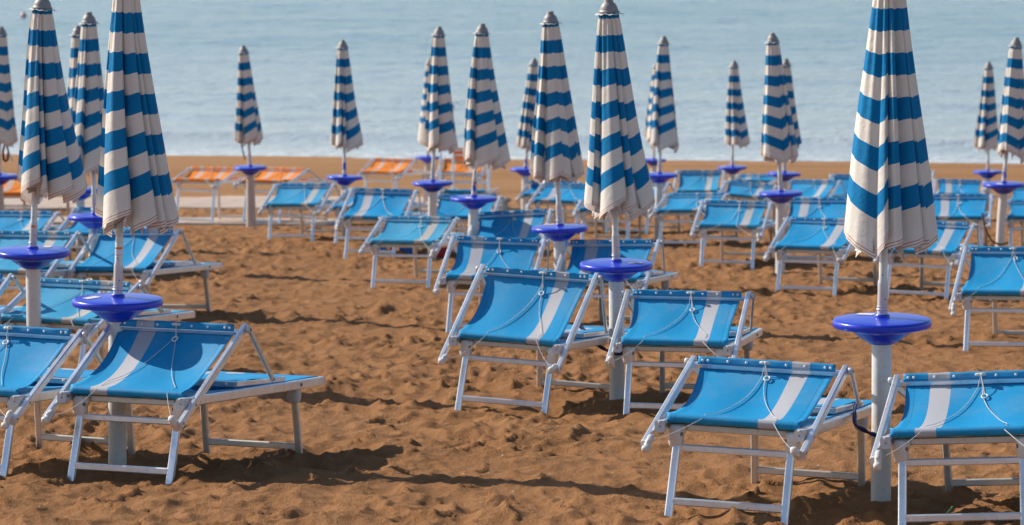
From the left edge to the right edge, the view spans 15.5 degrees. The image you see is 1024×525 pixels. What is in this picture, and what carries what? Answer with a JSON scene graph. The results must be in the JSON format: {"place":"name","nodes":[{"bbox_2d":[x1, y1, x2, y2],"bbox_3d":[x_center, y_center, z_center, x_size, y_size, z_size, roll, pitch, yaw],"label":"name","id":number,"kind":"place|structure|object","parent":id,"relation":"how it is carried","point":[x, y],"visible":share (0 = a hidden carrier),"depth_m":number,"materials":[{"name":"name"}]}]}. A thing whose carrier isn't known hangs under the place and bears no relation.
{"place":"outdoors","nodes":[
{"label":"outdoors","id":0,"kind":"place"},
{"bbox_2d":[4,196,508,211],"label":"paved path","id":1,"kind":"structure","parent":0,"point":[226,202],"depth_m":71.22,"materials":[{"name":"beige concrete"}]},
{"bbox_2d":[415,58,439,201],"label":"beach umbrella","id":2,"kind":"object","parent":1,"relation":"on","point":[426,159],"visible":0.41,"depth_m":74.67,"materials":[{"name":"fabric"}]},
{"bbox_2d":[435,148,486,190],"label":"sun lounger","id":3,"kind":"object","parent":1,"relation":"on","point":[459,164],"visible":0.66,"depth_m":70.48,"materials":[{"name":"fabric"}]},
{"bbox_2d":[0,154,1023,524],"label":"beach sand","id":4,"kind":"structure","parent":0,"point":[386,424],"depth_m":25.36,"materials":[{"name":"brown sand"}]},
{"bbox_2d":[0,26,17,210],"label":"beach umbrella","id":5,"kind":"object","parent":4,"relation":"on","point":[8,134],"visible":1,"depth_m":48.03,"materials":[{"name":"fabric"}]},
{"bbox_2d":[2,144,9,161],"bbox_3d":[-6.501,-1.464,48.155,0.102,0.367,0.038,0,7,0],"label":"strap","id":6,"kind":"object","parent":5,"relation":"hanging from","point":[3,156],"visible":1,"depth_m":48.15,"materials":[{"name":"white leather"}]},
{"bbox_2d":[0,273,50,366],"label":"sun lounger","id":7,"kind":"object","parent":4,"relation":"on","point":[8,279],"visible":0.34,"depth_m":27.50,"materials":[{"name":"fabric"}]},
{"bbox_2d":[0,211,72,260],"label":"sun lounger","id":8,"kind":"object","parent":4,"relation":"on","point":[15,220],"visible":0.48,"depth_m":42.68,"materials":[{"name":"fabric"}]},
{"bbox_2d":[3,179,70,226],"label":"sun lounger","id":9,"kind":"object","parent":4,"relation":"on","point":[12,188],"visible":0.21,"depth_m":49.09,"materials":[{"name":"fabric"}]},
{"bbox_2d":[0,0,86,326],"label":"beach umbrella","id":10,"kind":"object","parent":4,"relation":"on","point":[50,162],"visible":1,"depth_m":26.76,"materials":[{"name":"white fabric"}]},
{"bbox_2d":[0,230,112,289],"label":"sun lounger","id":11,"kind":"object","parent":4,"relation":"on","point":[57,268],"visible":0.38,"depth_m":34.38,"materials":[{"name":"fabric"}]},
{"bbox_2d":[0,325,134,475],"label":"sun lounger","id":12,"kind":"object","parent":4,"relation":"on","point":[28,355],"visible":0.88,"depth_m":21.54,"materials":[{"name":"fabric"}]},
{"bbox_2d":[67,26,96,260],"bbox_3d":[-4.921,-1.125,42.703,0.505,3.143,0.501,0,7,0],"label":"beach umbrella","id":13,"kind":"object","parent":4,"relation":"on","point":[75,41],"visible":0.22,"depth_m":42.48,"materials":[{"name":"white fabric"}]},
{"bbox_2d":[68,12,103,279],"bbox_3d":[-3.909,-0.754,35.089,0.503,3.178,0.501,0,7,0],"label":"beach umbrella","id":14,"kind":"object","parent":4,"relation":"on","point":[87,114],"visible":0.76,"depth_m":34.88,"materials":[{"name":"white fabric"}]},
{"bbox_2d":[0,277,195,364],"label":"sun lounger","id":15,"kind":"object","parent":4,"relation":"on","point":[58,295],"visible":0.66,"depth_m":27.61,"materials":[{"name":"fabric"}]},
{"bbox_2d":[57,207,175,277],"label":"sun lounger","id":16,"kind":"object","parent":4,"relation":"on","point":[79,227],"visible":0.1,"depth_m":42.18,"materials":[{"name":"fabric"}]},
{"bbox_2d":[72,0,178,464],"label":"beach umbrella","id":17,"kind":"object","parent":4,"relation":"on","point":[134,190],"visible":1,"depth_m":21.33,"materials":[{"name":"white fabric"}]},
{"bbox_2d":[63,228,222,311],"bbox_3d":[-3.432,0.134,34.993,0.920,0.914,2.145,0,2,16],"label":"sun lounger","id":18,"kind":"object","parent":4,"relation":"on","point":[141,252],"visible":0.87,"depth_m":34.62,"materials":[{"name":"fabric"}]},
{"bbox_2d":[41,319,324,483],"bbox_3d":[-1.858,0.791,21.656,0.920,0.933,2.141,2,3,20],"label":"sun lounger","id":19,"kind":"object","parent":4,"relation":"on","point":[157,362],"visible":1,"depth_m":21.24,"materials":[{"name":"fabric"}]},
{"bbox_2d":[47,217,341,226],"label":"paved walk","id":20,"kind":"structure","parent":4,"relation":"on","point":[238,221],"depth_m":58.08,"materials":[{"name":"beige concrete"}]},
{"bbox_2d":[171,166,255,221],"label":"sun lounger","id":21,"kind":"object","parent":20,"relation":"on","point":[216,177],"visible":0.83,"depth_m":58.70,"materials":[{"name":"fabric"}]},
{"bbox_2d":[233,167,335,222],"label":"sun lounger","id":22,"kind":"object","parent":20,"relation":"on","point":[271,175],"visible":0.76,"depth_m":58.64,"materials":[{"name":"fabric"}]},
{"bbox_2d":[233,45,266,226],"bbox_3d":[-3.930,-1.718,56.238,0.501,3.073,0.501,0,7,0],"label":"beach umbrella","id":23,"kind":"object","parent":4,"relation":"on","point":[248,129],"visible":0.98,"depth_m":56.07,"materials":[{"name":"fabric"}]},
{"bbox_2d":[257,183,341,240],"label":"sun lounger","id":24,"kind":"object","parent":4,"relation":"on","point":[299,197],"visible":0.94,"depth_m":51.21,"materials":[{"name":"fabric"}]},
{"bbox_2d":[326,40,362,236],"bbox_3d":[-2.284,-1.506,51.224,0.507,3.066,0.501,0,7,0],"label":"beach umbrella","id":25,"kind":"object","parent":4,"relation":"on","point":[346,134],"visible":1,"depth_m":51.04,"materials":[{"name":"white fabric"}]},
{"bbox_2d":[323,189,427,242],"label":"sun lounger","id":26,"kind":"object","parent":4,"relation":"on","point":[335,207],"visible":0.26,"depth_m":50.15,"materials":[{"name":"metal"}]},
{"bbox_2d":[334,187,426,258],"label":"sun lounger","id":27,"kind":"object","parent":4,"relation":"on","point":[373,205],"visible":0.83,"depth_m":46.90,"materials":[{"name":"fabric"}]},
{"bbox_2d":[358,158,430,203],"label":"sun lounger","id":28,"kind":"object","parent":4,"relation":"on","point":[395,169],"visible":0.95,"depth_m":70.02,"materials":[{"name":"fabric"}]},
{"bbox_2d":[399,248,417,253],"bbox_3d":[-1.300,-0.213,47.105,0.246,0.204,0.160,0,7,0],"label":"beach bag","id":29,"kind":"object","parent":4,"relation":"on","point":[409,250],"visible":0.34,"depth_m":47.05,"materials":[{"name":"blue fabric"}]},
{"bbox_2d":[358,215,467,287],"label":"sun lounger","id":30,"kind":"object","parent":4,"relation":"on","point":[414,232],"visible":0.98,"depth_m":40.16,"materials":[{"name":"fabric"}]},
{"bbox_2d":[412,26,457,258],"bbox_3d":[-0.949,-1.321,46.308,0.566,3.185,0.501,0,7,0],"label":"beach umbrella","id":31,"kind":"object","parent":4,"relation":"on","point":[440,133],"visible":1,"depth_m":46.11,"materials":[{"name":"white fabric"}]},
{"bbox_2d":[437,246,447,256],"bbox_3d":[-0.860,-0.139,46.560,0.175,0.117,0.160,0,7,0],"label":"red bag","id":32,"kind":"object","parent":4,"relation":"on","point":[442,252],"visible":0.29,"depth_m":46.50,"materials":[{"name":"fabric"}]},
{"bbox_2d":[426,194,503,251],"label":"sun lounger","id":33,"kind":"object","parent":4,"relation":"on","point":[447,206],"visible":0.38,"depth_m":47.24,"materials":[{"name":"fabric"}]},
{"bbox_2d":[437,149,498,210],"bbox_3d":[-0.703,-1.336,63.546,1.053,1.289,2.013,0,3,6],"label":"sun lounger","id":34,"kind":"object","parent":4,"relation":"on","point":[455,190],"visible":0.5,"depth_m":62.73,"materials":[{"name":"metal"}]},
{"bbox_2d":[450,23,510,284],"bbox_3d":[-0.336,-0.986,40.105,0.645,3.141,0.511,0,7,0],"label":"beach umbrella","id":35,"kind":"object","parent":4,"relation":"on","point":[485,140],"visible":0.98,"depth_m":39.89,"materials":[{"name":"white fabric"}]},
{"bbox_2d":[433,235,553,332],"bbox_3d":[-0.109,0.208,33.546,0.920,0.890,2.146,2,3,9],"label":"sun lounger","id":36,"kind":"object","parent":4,"relation":"on","point":[472,252],"visible":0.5,"depth_m":33.20,"materials":[{"name":"fabric"}]},
{"bbox_2d":[467,208,555,287],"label":"sun lounger","id":37,"kind":"object","parent":4,"relation":"on","point":[514,224],"visible":0.42,"depth_m":40.15,"materials":[{"name":"fabric"}]},
{"bbox_2d":[510,58,537,209],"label":"beach umbrella","id":38,"kind":"object","parent":4,"relation":"on","point":[524,136],"visible":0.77,"depth_m":60.07,"materials":[{"name":"white fabric"}]},
{"bbox_2d":[438,264,628,413],"bbox_3d":[0.232,0.536,25.958,0.920,1.014,2.129,4,3,18],"label":"sun lounger","id":39,"kind":"object","parent":4,"relation":"on","point":[530,309],"visible":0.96,"depth_m":25.45,"materials":[{"name":"fabric"}]},
{"bbox_2d":[515,180,585,222],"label":"sun lounger","id":40,"kind":"object","parent":4,"relation":"on","point":[531,191],"visible":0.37,"depth_m":59.98,"materials":[{"name":"fabric"}]},
{"bbox_2d":[529,11,587,271],"bbox_3d":[0.412,-0.641,33.087,0.519,3.150,0.501,0,7,0],"label":"beach umbrella","id":41,"kind":"object","parent":4,"relation":"on","point":[555,155],"visible":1,"depth_m":32.90,"materials":[{"name":"white fabric"}]},
{"bbox_2d":[525,182,605,234],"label":"sun lounger","id":42,"kind":"object","parent":4,"relation":"on","point":[573,193],"visible":0.61,"depth_m":55.09,"materials":[{"name":"fabric"}]},
{"bbox_2d":[572,199,642,239],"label":"sun lounger","id":43,"kind":"object","parent":4,"relation":"on","point":[584,211],"visible":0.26,"depth_m":49.68,"materials":[{"name":"metal"}]},
{"bbox_2d":[555,239,678,328],"bbox_3d":[0.926,0.233,33.358,0.920,0.889,2.148,0,2,12],"label":"sun lounger","id":44,"kind":"object","parent":4,"relation":"on","point":[581,251],"visible":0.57,"depth_m":33.10,"materials":[{"name":"fabric"}]},
{"bbox_2d":[580,0,654,399],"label":"beach umbrella","id":45,"kind":"object","parent":4,"relation":"on","point":[618,179],"visible":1,"depth_m":25.75,"materials":[{"name":"white fabric"}]},
{"bbox_2d":[579,324,622,355],"bbox_3d":[0.759,0.551,25.927,0.278,0.197,0.681,-5,9,-34],"label":"rope","id":46,"kind":"object","parent":45,"relation":"attached to","point":[601,347],"visible":0.38,"depth_m":25.98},
{"bbox_2d":[605,181,680,233],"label":"sun lounger","id":47,"kind":"object","parent":4,"relation":"on","point":[650,210],"visible":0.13,"depth_m":55.36,"materials":[{"name":"metal"}]},
{"bbox_2d":[644,62,665,171],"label":"beach umbrella","id":48,"kind":"object","parent":4,"relation":"on","point":[652,162],"visible":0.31,"depth_m":73.58,"materials":[{"name":"white fabric"}]},
{"bbox_2d":[649,36,678,240],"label":"beach umbrella","id":49,"kind":"object","parent":4,"relation":"on","point":[663,132],"visible":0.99,"depth_m":50.83,"materials":[{"name":"white fabric"}]},
{"bbox_2d":[605,289,762,413],"bbox_3d":[1.212,0.617,25.608,0.920,0.874,2.143,1,3,10],"label":"sun lounger","id":50,"kind":"object","parent":4,"relation":"on","point":[663,322],"visible":0.93,"depth_m":25.16,"materials":[{"name":"fabric"}]},
{"bbox_2d":[647,192,738,246],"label":"sun lounger","id":51,"kind":"object","parent":4,"relation":"on","point":[683,204],"visible":0.69,"depth_m":49.98,"materials":[{"name":"fabric"}]},
{"bbox_2d":[672,170,727,217],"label":"sun lounger","id":52,"kind":"object","parent":4,"relation":"on","point":[697,181],"visible":0.75,"depth_m":64.81,"materials":[{"name":"fabric"}]},
{"bbox_2d":[689,200,775,268],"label":"sun lounger","id":53,"kind":"object","parent":4,"relation":"on","point":[721,216],"visible":0.99,"depth_m":44.57,"materials":[{"name":"fabric"}]},
{"bbox_2d":[718,61,749,199],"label":"beach umbrella","id":54,"kind":"object","parent":4,"relation":"on","point":[736,130],"visible":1,"depth_m":63.59,"materials":[{"name":"white fabric"}]},
{"bbox_2d":[719,180,777,221],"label":"sun lounger","id":55,"kind":"object","parent":4,"relation":"on","point":[738,190],"visible":0.66,"depth_m":61.05,"materials":[{"name":"fabric"}]},
{"bbox_2d":[640,355,871,524],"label":"sun lounger","id":56,"kind":"object","parent":4,"relation":"on","point":[755,399],"visible":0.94,"depth_m":19.46,"materials":[{"name":"fabric"}]},
{"bbox_2d":[735,174,777,200],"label":"sun lounger","id":57,"kind":"object","parent":4,"relation":"on","point":[762,178],"visible":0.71,"depth_m":77.28,"materials":[{"name":"fabric"}]},
{"bbox_2d":[759,33,802,273],"bbox_3d":[3.062,-1.078,42.710,0.501,3.075,0.501,0,7,0],"label":"beach umbrella","id":58,"kind":"object","parent":4,"relation":"on","point":[778,142],"visible":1,"depth_m":42.52,"materials":[{"name":"white fabric"}]},
{"bbox_2d":[768,58,801,217],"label":"beach umbrella","id":59,"kind":"object","parent":4,"relation":"on","point":[787,176],"visible":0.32,"depth_m":56.10,"materials":[{"name":"white fabric"}]},
{"bbox_2d":[774,179,846,208],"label":"sun lounger","id":60,"kind":"object","parent":4,"relation":"on","point":[815,188],"visible":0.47,"depth_m":59.22,"materials":[{"name":"fabric"}]},
{"bbox_2d":[774,197,858,258],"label":"sun lounger","id":61,"kind":"object","parent":4,"relation":"on","point":[830,207],"visible":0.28,"depth_m":45.88,"materials":[{"name":"fabric"}]},
{"bbox_2d":[763,217,877,296],"bbox_3d":[3.314,-0.059,39.370,0.920,0.842,2.154,2,3,19],"label":"sun lounger","id":62,"kind":"object","parent":4,"relation":"on","point":[819,236],"visible":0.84,"depth_m":38.85,"materials":[{"name":"fabric"}]},
{"bbox_2d":[829,174,848,196],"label":"sun lounger","id":63,"kind":"object","parent":4,"relation":"on","point":[844,178],"visible":0.16,"depth_m":60.25,"materials":[{"name":"fabric"}]},
{"bbox_2d":[832,0,937,501],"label":"beach umbrella","id":64,"kind":"object","parent":4,"relation":"on","point":[890,202],"visible":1,"depth_m":19.53,"materials":[{"name":"white fabric"}]},
{"bbox_2d":[852,403,876,436],"bbox_3d":[1.990,0.858,19.707,0.264,0.160,0.973,-3,8,-24],"label":"rope","id":65,"kind":"object","parent":64,"relation":"attached to","point":[860,428],"visible":0.4,"depth_m":19.79,"materials":[{"name":"blue fabric"}]},
{"bbox_2d":[873,221,987,298],"bbox_3d":[4.341,-0.013,38.521,0.920,0.848,2.150,3,3,18],"label":"sun lounger","id":66,"kind":"object","parent":4,"relation":"on","point":[947,245],"visible":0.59,"depth_m":37.84,"materials":[{"name":"fabric"}]},
{"bbox_2d":[930,170,935,188],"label":"sun lounger","id":67,"kind":"object","parent":4,"relation":"on","point":[933,172],"visible":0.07,"depth_m":72.53,"materials":[{"name":"metal"}]},
{"bbox_2d":[869,370,1023,524],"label":"sun lounger","id":68,"kind":"object","parent":4,"relation":"on","point":[971,407],"visible":1,"depth_m":18.91,"materials":[{"name":"fabric"}]},
{"bbox_2d":[932,179,984,222],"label":"sun lounger","id":69,"kind":"object","parent":4,"relation":"on","point":[956,186],"visible":0.59,"depth_m":64.59,"materials":[{"name":"fabric"}]},
{"bbox_2d":[933,194,994,245],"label":"sun lounger","id":70,"kind":"object","parent":4,"relation":"on","point":[963,207],"visible":0.79,"depth_m":47.88,"materials":[{"name":"fabric"}]},
{"bbox_2d":[948,246,1023,350],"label":"sun lounger","id":71,"kind":"object","parent":4,"relation":"on","point":[995,272],"visible":1,"depth_m":30.88,"materials":[{"name":"fabric"}]},
{"bbox_2d":[973,62,1002,214],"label":"beach umbrella","id":72,"kind":"object","parent":4,"relation":"on","point":[986,135],"visible":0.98,"depth_m":64.09,"materials":[{"name":"white fabric"}]},
{"bbox_2d":[983,37,1023,246],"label":"beach umbrella","id":73,"kind":"object","parent":4,"relation":"on","point":[1010,137],"visible":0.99,"depth_m":44.52,"materials":[{"name":"white fabric"}]},
{"bbox_2d":[981,213,1008,245],"bbox_3d":[5.757,-0.396,44.699,0.337,0.392,0.071,0,7,-4],"label":"strap","id":74,"kind":"object","parent":73,"relation":"attached to","point":[990,238],"visible":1,"depth_m":44.68,"materials":[{"name":"fabric"}]},
{"bbox_2d":[1006,199,1023,246],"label":"sun lounger","id":75,"kind":"object","parent":4,"relation":"on","point":[1016,208],"visible":0.66,"depth_m":48.18,"materials":[{"name":"fabric"}]},
{"bbox_2d":[1007,187,1023,230],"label":"sun lounger","id":76,"kind":"object","parent":4,"relation":"on","point":[1018,193],"visible":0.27,"depth_m":58.04,"materials":[{"name":"fabric"}]},
{"bbox_2d":[0,0,1023,163],"bbox_3d":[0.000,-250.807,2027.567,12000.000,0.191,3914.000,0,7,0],"label":"sea water","id":77,"kind":"structure","parent":0,"point":[193,47],"depth_m":123.10,"materials":[{"name":"blue liquid"}]},
{"bbox_2d":[20,11,26,17],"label":"buoy","id":78,"kind":"object","parent":77,"relation":"on","point":[23,14],"visible":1,"depth_m":145.88,"materials":[{"name":"plastic"}]},
{"bbox_2d":[39,327,1020,522],"bbox_3d":[-0.037,0.974,25.521,9.608,1.275,15.991,0,7,0],"label":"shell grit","id":79,"kind":"object","parent":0,"point":[551,445],"visible":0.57,"depth_m":21.19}
]}

